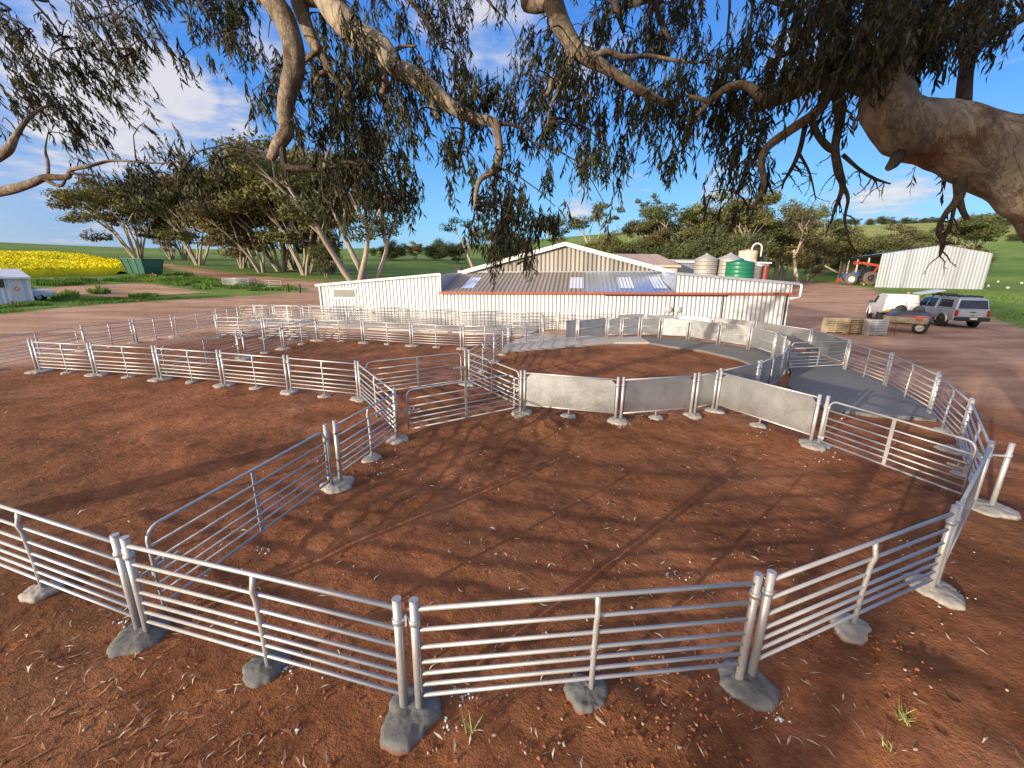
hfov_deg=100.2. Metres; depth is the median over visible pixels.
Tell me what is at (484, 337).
sheep hurdle
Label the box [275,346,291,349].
concrete footing
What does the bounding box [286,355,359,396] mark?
sheep hurdle
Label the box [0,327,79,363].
yard gate
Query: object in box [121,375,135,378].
concrete footing
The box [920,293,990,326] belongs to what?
suv
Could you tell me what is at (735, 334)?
sheeted hurdle
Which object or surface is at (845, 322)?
stacked hurdle
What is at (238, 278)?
stacked hurdle
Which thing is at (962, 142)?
overhanging gum tree
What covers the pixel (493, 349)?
sheep hurdle
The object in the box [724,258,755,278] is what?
water tank
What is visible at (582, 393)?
sheeted hurdle
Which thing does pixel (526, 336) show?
yard gate
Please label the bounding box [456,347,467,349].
concrete footing
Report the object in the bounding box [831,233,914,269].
gum tree
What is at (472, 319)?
sheep hurdle
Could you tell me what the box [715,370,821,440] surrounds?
sheeted hurdle
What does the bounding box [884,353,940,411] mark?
sheep hurdle
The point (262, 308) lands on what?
sheep hurdle
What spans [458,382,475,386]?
concrete footing
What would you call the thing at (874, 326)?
stacked hurdle
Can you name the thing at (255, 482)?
yard gate
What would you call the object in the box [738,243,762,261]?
feed bin
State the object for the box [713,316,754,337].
sheeted hurdle
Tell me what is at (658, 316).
sheeted hurdle
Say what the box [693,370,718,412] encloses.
sheeted hurdle
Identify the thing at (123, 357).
sheep hurdle
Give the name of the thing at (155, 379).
concrete footing
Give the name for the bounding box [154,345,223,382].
sheep hurdle
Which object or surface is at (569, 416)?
concrete footing
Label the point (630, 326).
sheeted hurdle
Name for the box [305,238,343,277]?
gum tree
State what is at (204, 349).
yard gate
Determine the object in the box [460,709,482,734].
grass tuft
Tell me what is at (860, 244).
gum tree
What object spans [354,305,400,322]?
sheep hurdle
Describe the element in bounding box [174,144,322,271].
gum tree
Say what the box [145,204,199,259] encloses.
gum tree
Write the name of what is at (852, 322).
stacked hurdle
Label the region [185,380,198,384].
concrete footing
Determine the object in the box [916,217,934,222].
crest tree
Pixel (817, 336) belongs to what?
sheeted hurdle
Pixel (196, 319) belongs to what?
yard gate
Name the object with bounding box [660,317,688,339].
sheeted hurdle
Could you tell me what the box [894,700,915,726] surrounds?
grass tuft
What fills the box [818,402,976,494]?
yard gate
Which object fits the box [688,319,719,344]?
sheeted hurdle
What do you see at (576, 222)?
gum tree
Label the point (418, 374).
yard gate
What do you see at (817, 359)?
yard gate
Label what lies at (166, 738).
bark litter
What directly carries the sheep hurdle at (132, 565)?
on the ground at (56, 427)
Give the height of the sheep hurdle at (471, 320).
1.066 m
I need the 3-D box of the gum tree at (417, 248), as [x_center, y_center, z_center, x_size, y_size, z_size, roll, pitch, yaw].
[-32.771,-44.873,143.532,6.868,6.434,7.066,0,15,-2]
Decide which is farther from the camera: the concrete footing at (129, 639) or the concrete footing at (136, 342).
the concrete footing at (136, 342)
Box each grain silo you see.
[693,253,717,274]
[716,253,743,275]
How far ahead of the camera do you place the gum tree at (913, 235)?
117.37 m
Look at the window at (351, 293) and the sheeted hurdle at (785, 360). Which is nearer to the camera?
the sheeted hurdle at (785, 360)
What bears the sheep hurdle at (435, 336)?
on the ground at (56, 427)
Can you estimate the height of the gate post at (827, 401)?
1.066 m
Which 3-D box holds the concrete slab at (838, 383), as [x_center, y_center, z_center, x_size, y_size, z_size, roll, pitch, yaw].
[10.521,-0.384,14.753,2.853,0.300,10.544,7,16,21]
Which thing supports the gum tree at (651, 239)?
on the ground at (56, 427)
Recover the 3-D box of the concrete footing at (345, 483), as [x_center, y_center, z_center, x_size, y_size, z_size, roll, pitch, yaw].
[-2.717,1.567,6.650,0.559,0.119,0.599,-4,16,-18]
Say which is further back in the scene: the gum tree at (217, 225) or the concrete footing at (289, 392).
the gum tree at (217, 225)
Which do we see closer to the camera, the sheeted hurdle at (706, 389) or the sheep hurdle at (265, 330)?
the sheeted hurdle at (706, 389)
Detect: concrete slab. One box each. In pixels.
[230,319,540,335]
[503,334,649,352]
[642,337,788,373]
[756,348,937,421]
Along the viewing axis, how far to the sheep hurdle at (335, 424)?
7.30 m
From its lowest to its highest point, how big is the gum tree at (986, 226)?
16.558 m
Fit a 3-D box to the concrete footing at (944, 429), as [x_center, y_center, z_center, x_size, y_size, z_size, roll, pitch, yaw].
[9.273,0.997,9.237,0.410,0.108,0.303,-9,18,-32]
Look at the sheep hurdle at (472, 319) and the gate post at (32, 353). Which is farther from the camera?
the sheep hurdle at (472, 319)
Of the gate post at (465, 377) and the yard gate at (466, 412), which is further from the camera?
the gate post at (465, 377)
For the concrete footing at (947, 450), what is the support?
on the ground at (56, 427)
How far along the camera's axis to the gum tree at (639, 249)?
80.83 m
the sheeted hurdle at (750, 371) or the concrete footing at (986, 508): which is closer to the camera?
the concrete footing at (986, 508)
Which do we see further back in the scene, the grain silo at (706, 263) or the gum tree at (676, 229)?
the gum tree at (676, 229)
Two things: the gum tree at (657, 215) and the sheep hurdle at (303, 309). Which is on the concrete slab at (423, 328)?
the sheep hurdle at (303, 309)
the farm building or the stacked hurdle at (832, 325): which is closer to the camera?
the stacked hurdle at (832, 325)
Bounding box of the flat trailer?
[883,314,929,333]
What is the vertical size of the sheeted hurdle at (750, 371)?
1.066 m
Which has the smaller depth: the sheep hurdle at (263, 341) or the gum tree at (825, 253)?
the sheep hurdle at (263, 341)
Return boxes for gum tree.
[0,0,200,233]
[40,175,184,258]
[107,166,215,265]
[127,205,191,259]
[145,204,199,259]
[151,162,308,272]
[168,0,1023,291]
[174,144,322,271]
[176,163,262,267]
[203,128,414,280]
[203,143,338,269]
[210,148,357,274]
[231,233,268,267]
[263,155,367,273]
[292,161,424,279]
[293,242,321,270]
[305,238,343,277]
[368,247,376,256]
[376,239,408,259]
[406,241,423,258]
[422,238,455,260]
[438,213,516,267]
[446,242,469,263]
[493,229,534,258]
[529,200,610,244]
[579,229,631,253]
[591,203,636,242]
[618,218,703,253]
[621,235,677,257]
[631,213,701,249]
[635,192,670,222]
[638,187,742,249]
[661,221,782,261]
[675,187,781,253]
[709,204,793,261]
[723,234,763,261]
[739,219,791,266]
[747,198,827,280]
[771,208,843,277]
[774,202,837,285]
[788,206,851,274]
[798,239,842,281]
[821,227,880,273]
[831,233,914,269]
[869,220,958,254]
[929,212,1011,252]
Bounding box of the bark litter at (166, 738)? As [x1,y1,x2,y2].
[0,609,690,767]
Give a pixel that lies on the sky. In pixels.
(199, 115)
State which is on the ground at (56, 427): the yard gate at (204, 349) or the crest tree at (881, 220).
the crest tree at (881, 220)
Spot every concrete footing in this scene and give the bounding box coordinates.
[18,580,65,603]
[24,369,53,374]
[60,371,75,374]
[84,372,108,376]
[106,611,171,657]
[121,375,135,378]
[127,341,143,343]
[147,377,172,381]
[168,335,182,337]
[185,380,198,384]
[213,382,234,388]
[235,356,254,359]
[242,650,291,688]
[249,386,264,389]
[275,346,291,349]
[280,388,298,395]
[310,339,325,341]
[317,393,330,397]
[319,476,354,494]
[350,396,369,402]
[361,453,382,462]
[380,685,442,755]
[386,435,408,444]
[404,344,419,346]
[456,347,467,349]
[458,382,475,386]
[511,408,532,418]
[560,413,575,418]
[563,673,607,715]
[607,416,628,425]
[648,415,662,419]
[683,412,701,419]
[703,407,725,413]
[717,658,779,711]
[749,422,766,427]
[798,438,831,451]
[829,613,871,645]
[902,572,965,610]
[932,427,949,432]
[933,444,982,458]
[949,469,973,478]
[959,498,1021,520]
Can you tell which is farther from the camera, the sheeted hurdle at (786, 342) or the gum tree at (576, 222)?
the gum tree at (576, 222)
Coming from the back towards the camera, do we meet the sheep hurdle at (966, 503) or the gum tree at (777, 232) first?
the gum tree at (777, 232)
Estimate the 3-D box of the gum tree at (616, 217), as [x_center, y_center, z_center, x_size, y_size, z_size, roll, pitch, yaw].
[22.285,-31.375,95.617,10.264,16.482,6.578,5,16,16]
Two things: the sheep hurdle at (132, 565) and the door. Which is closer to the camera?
the sheep hurdle at (132, 565)
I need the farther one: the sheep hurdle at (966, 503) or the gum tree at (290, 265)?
the gum tree at (290, 265)
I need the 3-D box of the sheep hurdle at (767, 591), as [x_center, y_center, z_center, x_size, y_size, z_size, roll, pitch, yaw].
[3.198,1.856,3.931,2.774,1.066,0.104,-5,16,-22]
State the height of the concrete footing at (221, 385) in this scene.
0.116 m
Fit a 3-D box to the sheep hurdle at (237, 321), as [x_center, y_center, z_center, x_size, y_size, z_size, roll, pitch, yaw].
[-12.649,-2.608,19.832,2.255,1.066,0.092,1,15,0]
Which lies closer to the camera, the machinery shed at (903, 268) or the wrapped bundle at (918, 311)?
the wrapped bundle at (918, 311)
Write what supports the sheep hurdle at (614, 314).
on the ground at (56, 427)
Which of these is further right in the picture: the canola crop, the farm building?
the farm building
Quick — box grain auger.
[825,265,844,282]
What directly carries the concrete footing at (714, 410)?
on the ground at (56, 427)
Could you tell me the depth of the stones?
3.38 m
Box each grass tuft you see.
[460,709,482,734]
[881,737,895,752]
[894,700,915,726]
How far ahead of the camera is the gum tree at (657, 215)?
84.71 m
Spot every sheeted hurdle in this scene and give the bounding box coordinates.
[523,370,619,418]
[578,317,606,339]
[607,317,621,337]
[617,313,644,329]
[619,373,696,418]
[622,317,640,337]
[640,317,660,337]
[646,313,675,329]
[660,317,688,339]
[677,314,712,331]
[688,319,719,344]
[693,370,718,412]
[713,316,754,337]
[714,361,760,407]
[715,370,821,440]
[718,322,750,348]
[748,325,775,357]
[755,320,811,353]
[758,352,784,385]
[772,331,784,357]
[779,343,790,385]
[782,336,790,351]
[808,329,850,368]
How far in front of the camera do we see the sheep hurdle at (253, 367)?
11.60 m
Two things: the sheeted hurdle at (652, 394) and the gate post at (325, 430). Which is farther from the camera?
the sheeted hurdle at (652, 394)
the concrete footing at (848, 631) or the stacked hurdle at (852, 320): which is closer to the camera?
the concrete footing at (848, 631)
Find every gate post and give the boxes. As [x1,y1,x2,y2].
[27,339,37,369]
[323,424,333,485]
[464,350,466,382]
[468,349,469,379]
[519,370,522,410]
[817,395,830,442]
[989,442,1015,505]
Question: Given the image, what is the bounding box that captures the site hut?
[0,269,33,303]
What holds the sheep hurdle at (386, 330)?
on the ground at (56, 427)
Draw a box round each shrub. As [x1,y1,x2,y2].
[998,221,1011,225]
[1004,234,1019,240]
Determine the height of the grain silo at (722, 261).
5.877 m
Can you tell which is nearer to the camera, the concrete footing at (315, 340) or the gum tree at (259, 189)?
the concrete footing at (315, 340)
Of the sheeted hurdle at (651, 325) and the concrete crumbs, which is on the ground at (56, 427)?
the concrete crumbs
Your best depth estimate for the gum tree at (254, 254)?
87.26 m
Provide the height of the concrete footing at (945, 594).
0.120 m
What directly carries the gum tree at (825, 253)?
on the ground at (56, 427)
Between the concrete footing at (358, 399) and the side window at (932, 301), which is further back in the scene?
the side window at (932, 301)
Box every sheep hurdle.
[0,504,141,629]
[31,339,95,372]
[79,319,134,348]
[89,342,159,377]
[119,535,407,707]
[131,315,174,340]
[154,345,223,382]
[213,316,263,336]
[215,306,239,327]
[219,350,288,389]
[240,324,282,353]
[252,304,274,320]
[262,316,315,337]
[273,304,309,320]
[281,318,317,346]
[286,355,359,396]
[301,305,347,323]
[310,304,354,320]
[316,318,362,341]
[332,389,397,480]
[347,306,394,324]
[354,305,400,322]
[357,361,398,435]
[362,320,411,344]
[395,307,444,327]
[401,307,448,324]
[402,571,763,708]
[411,322,461,346]
[445,309,497,329]
[449,309,499,325]
[461,324,507,346]
[466,333,494,379]
[495,324,509,359]
[498,311,542,331]
[500,310,556,331]
[558,312,615,331]
[747,504,960,677]
[844,341,892,384]
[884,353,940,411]
[928,374,973,447]
[936,442,995,583]
[956,399,995,482]
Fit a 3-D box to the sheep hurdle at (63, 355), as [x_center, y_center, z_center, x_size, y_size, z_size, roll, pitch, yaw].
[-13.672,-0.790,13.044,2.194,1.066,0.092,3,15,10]
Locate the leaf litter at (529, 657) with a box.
[5,369,1023,767]
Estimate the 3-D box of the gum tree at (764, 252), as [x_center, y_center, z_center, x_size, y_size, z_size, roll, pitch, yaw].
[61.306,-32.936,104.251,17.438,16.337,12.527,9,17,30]
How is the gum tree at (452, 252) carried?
on the ground at (56, 427)
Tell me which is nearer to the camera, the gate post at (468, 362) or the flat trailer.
the gate post at (468, 362)
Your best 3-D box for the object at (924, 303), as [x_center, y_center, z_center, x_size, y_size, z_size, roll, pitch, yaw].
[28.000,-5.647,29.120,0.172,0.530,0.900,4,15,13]
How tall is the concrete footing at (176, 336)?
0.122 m
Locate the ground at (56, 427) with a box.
[0,223,1023,767]
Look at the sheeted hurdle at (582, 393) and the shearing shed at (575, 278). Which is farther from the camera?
the shearing shed at (575, 278)
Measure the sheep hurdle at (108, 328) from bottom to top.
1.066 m
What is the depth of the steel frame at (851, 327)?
23.03 m
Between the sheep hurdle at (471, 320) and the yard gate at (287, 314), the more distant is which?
the yard gate at (287, 314)
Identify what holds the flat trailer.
on the ground at (56, 427)
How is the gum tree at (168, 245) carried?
on the ground at (56, 427)
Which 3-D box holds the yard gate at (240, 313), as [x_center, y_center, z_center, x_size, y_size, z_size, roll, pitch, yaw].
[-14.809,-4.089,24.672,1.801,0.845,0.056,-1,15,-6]
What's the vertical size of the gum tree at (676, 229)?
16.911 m
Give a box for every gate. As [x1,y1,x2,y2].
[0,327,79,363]
[140,432,332,605]
[158,333,240,373]
[174,310,215,333]
[238,306,270,319]
[257,280,280,286]
[271,306,301,320]
[364,353,464,393]
[403,374,517,429]
[468,353,519,405]
[510,322,540,342]
[542,318,577,342]
[787,341,848,367]
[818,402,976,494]
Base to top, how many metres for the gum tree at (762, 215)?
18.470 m
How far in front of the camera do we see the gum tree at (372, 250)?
152.80 m
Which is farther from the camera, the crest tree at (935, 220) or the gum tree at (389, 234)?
the crest tree at (935, 220)
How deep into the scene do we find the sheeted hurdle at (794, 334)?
17.85 m
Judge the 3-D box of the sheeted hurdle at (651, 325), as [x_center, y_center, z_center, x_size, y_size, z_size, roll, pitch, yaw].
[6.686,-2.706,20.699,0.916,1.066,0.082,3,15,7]
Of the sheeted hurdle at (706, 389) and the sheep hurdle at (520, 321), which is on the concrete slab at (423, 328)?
the sheep hurdle at (520, 321)
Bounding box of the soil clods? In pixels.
[0,417,1009,767]
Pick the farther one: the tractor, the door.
the tractor
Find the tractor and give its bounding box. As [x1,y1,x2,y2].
[839,261,878,284]
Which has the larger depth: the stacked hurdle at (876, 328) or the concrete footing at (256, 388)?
the stacked hurdle at (876, 328)
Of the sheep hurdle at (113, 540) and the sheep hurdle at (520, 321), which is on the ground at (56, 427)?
the sheep hurdle at (113, 540)
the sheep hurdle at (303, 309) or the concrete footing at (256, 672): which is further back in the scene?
the sheep hurdle at (303, 309)
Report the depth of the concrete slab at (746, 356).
18.11 m
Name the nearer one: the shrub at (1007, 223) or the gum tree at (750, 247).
the gum tree at (750, 247)
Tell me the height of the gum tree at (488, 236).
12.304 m
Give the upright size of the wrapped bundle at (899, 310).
0.854 m
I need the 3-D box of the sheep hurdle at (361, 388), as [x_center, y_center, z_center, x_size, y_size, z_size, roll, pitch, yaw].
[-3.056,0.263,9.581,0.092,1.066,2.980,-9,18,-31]
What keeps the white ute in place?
on the ground at (56, 427)
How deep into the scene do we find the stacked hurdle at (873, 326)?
23.04 m
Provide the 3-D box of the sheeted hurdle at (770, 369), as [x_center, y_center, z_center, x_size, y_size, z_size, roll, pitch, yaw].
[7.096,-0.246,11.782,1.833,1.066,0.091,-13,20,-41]
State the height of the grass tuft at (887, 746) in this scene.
0.065 m
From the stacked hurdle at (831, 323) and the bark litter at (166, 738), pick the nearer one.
the bark litter at (166, 738)
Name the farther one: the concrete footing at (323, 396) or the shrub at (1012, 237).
the shrub at (1012, 237)
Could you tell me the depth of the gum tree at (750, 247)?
79.94 m
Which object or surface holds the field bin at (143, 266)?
on the ground at (56, 427)
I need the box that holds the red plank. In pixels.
[902,315,930,320]
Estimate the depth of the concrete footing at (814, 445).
8.20 m
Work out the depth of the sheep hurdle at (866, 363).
13.41 m
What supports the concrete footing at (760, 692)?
on the ground at (56, 427)
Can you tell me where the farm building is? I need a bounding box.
[613,254,680,272]
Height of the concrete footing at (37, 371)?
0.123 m
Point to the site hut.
(15, 286)
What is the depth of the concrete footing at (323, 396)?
11.09 m
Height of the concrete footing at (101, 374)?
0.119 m
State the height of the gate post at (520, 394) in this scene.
1.066 m
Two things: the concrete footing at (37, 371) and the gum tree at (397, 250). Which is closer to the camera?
the concrete footing at (37, 371)
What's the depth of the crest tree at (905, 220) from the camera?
377.37 m
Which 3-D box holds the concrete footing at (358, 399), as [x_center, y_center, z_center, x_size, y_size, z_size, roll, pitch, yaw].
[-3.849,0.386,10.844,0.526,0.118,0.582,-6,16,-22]
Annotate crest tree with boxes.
[846,218,862,224]
[864,218,876,224]
[873,216,893,223]
[899,217,917,223]
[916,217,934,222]
[923,216,939,222]
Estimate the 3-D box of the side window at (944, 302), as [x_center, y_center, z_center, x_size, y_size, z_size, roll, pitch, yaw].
[27.475,-5.115,27.029,0.120,0.440,1.220,4,15,13]
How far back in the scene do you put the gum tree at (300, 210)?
61.50 m
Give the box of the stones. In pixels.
[2,393,1008,763]
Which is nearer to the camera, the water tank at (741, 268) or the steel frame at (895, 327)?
the steel frame at (895, 327)
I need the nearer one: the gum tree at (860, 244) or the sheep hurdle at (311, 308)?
the sheep hurdle at (311, 308)
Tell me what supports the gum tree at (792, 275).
on the ground at (56, 427)
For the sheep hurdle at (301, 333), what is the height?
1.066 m
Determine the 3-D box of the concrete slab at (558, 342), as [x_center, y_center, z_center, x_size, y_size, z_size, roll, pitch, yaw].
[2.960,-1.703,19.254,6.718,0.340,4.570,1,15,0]
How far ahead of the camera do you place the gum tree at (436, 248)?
136.75 m
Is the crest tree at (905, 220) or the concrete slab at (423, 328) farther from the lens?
the crest tree at (905, 220)
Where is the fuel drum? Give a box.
[761,265,769,279]
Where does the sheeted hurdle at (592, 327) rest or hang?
on the concrete slab at (558, 342)
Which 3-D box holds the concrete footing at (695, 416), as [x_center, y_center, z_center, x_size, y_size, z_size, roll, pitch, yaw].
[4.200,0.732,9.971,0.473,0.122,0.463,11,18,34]
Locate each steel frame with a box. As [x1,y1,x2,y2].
[848,321,860,334]
[887,321,896,334]
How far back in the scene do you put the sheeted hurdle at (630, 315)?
22.26 m
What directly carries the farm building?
on the ground at (56, 427)
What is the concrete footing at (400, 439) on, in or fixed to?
on the ground at (56, 427)
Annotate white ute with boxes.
[866,286,945,318]
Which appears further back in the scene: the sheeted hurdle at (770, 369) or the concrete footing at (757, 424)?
the sheeted hurdle at (770, 369)
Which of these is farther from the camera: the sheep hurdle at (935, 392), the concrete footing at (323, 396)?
the concrete footing at (323, 396)
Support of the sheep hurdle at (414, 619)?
on the ground at (56, 427)
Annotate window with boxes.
[0,276,5,288]
[332,288,356,298]
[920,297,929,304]
[927,298,938,305]
[938,299,953,306]
[959,300,988,308]
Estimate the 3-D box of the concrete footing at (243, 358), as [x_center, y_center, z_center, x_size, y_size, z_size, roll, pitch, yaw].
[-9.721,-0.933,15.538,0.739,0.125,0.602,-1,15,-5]
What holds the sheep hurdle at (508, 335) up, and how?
on the ground at (56, 427)
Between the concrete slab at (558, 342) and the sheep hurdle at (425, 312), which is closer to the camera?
the concrete slab at (558, 342)
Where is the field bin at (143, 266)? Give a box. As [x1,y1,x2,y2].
[119,258,163,275]
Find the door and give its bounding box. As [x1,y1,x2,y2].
[6,279,26,302]
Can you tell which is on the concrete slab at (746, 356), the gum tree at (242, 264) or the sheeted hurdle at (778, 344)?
the sheeted hurdle at (778, 344)
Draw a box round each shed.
[315,242,802,333]
[669,259,771,273]
[837,245,993,288]
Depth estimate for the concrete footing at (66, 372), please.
13.09 m
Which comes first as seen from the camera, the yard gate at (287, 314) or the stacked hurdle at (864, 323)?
the stacked hurdle at (864, 323)
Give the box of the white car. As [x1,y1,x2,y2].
[31,286,54,300]
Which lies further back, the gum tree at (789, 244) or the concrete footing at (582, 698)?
the gum tree at (789, 244)
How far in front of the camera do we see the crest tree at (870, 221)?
390.59 m
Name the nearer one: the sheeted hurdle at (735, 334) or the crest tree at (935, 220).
the sheeted hurdle at (735, 334)
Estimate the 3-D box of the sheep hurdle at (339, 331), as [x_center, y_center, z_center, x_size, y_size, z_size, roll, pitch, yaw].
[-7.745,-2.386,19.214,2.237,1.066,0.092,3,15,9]
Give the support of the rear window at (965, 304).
in the suv
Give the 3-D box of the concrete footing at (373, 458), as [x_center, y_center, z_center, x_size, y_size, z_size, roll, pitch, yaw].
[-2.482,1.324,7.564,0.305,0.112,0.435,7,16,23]
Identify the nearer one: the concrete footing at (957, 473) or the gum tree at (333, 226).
the concrete footing at (957, 473)
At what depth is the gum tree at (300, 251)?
85.42 m
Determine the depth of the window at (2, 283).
33.54 m
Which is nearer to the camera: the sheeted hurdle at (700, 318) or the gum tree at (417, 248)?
the sheeted hurdle at (700, 318)
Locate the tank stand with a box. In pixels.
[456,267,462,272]
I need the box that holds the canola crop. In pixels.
[0,250,125,276]
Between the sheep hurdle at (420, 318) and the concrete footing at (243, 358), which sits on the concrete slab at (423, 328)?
the sheep hurdle at (420, 318)
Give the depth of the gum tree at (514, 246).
78.63 m
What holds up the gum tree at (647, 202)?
on the ground at (56, 427)
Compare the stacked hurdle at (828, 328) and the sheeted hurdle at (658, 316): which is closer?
the sheeted hurdle at (658, 316)
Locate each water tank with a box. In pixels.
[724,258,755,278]
[753,263,764,278]
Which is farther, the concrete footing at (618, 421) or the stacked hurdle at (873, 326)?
the stacked hurdle at (873, 326)
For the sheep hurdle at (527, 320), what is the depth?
23.16 m
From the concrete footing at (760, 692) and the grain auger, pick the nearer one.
the concrete footing at (760, 692)
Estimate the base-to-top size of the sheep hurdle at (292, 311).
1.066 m
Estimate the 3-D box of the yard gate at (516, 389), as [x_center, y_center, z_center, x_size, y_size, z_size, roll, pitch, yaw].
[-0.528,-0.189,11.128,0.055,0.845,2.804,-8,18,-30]
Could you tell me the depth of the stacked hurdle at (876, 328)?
22.89 m
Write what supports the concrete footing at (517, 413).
on the ground at (56, 427)
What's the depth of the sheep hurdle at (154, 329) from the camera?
19.08 m
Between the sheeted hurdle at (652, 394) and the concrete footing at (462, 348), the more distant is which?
the concrete footing at (462, 348)
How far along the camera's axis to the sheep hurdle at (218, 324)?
23.77 m
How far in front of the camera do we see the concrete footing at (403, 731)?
3.15 m
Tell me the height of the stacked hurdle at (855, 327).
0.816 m
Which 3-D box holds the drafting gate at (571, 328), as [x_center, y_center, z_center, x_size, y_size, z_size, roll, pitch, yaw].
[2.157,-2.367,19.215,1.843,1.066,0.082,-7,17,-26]
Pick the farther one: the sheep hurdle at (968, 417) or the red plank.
the red plank
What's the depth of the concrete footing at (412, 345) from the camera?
18.30 m
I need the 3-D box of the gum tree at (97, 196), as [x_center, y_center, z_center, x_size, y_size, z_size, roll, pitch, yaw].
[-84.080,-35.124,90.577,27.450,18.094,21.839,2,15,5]
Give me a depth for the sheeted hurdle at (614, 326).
20.47 m
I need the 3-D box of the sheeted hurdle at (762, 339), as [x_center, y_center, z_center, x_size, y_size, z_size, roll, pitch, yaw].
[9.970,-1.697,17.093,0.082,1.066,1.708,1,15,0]
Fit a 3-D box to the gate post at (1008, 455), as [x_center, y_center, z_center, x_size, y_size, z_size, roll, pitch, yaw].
[6.787,1.324,6.056,0.282,1.066,0.080,4,15,13]
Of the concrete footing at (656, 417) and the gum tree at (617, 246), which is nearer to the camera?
the concrete footing at (656, 417)
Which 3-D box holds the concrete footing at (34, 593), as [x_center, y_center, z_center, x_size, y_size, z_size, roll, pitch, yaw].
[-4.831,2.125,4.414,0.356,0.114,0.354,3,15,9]
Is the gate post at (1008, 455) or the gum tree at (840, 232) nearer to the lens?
the gate post at (1008, 455)
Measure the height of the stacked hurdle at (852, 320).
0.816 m
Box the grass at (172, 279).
[0,271,1023,342]
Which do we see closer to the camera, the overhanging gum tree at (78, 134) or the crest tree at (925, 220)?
the overhanging gum tree at (78, 134)
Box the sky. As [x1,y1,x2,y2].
[0,0,1023,248]
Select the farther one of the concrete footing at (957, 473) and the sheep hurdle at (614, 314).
the sheep hurdle at (614, 314)
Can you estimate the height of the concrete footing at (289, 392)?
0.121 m
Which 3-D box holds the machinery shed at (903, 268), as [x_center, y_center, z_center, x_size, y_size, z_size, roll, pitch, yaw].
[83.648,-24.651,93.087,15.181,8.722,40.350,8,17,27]
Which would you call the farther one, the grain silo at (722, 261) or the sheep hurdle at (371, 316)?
the grain silo at (722, 261)
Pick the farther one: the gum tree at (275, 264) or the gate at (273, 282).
the gum tree at (275, 264)
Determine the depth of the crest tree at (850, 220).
387.55 m
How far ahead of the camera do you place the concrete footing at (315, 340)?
19.32 m
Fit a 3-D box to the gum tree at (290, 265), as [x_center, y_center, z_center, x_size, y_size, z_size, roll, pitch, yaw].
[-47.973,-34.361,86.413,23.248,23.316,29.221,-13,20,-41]
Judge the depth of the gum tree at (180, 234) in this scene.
83.67 m
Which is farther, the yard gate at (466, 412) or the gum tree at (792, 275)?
the gum tree at (792, 275)
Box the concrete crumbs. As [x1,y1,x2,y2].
[113,417,976,733]
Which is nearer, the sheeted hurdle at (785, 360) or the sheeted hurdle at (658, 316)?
the sheeted hurdle at (785, 360)
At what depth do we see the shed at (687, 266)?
65.54 m
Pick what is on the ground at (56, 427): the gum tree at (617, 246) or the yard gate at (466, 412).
the gum tree at (617, 246)
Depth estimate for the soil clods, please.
3.33 m
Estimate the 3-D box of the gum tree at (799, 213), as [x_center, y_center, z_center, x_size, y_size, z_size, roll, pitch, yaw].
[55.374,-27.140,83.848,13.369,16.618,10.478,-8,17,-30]
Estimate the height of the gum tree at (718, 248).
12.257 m
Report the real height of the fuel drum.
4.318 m
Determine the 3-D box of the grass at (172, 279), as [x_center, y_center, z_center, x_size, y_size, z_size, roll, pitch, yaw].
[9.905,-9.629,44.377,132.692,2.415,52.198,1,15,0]
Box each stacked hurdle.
[221,278,255,278]
[822,318,842,331]
[823,318,843,331]
[824,318,844,332]
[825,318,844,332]
[842,318,863,332]
[844,318,865,332]
[845,318,866,332]
[848,319,863,333]
[861,319,883,333]
[864,319,885,334]
[865,320,887,334]
[867,320,889,334]
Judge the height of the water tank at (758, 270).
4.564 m
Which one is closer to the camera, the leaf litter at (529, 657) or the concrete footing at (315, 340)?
the leaf litter at (529, 657)
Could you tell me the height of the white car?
1.450 m
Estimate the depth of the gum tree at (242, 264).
85.89 m
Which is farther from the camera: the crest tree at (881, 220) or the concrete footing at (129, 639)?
the crest tree at (881, 220)
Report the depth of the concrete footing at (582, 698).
3.35 m
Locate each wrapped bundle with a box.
[882,305,907,318]
[904,306,933,322]
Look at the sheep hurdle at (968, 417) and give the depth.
7.21 m

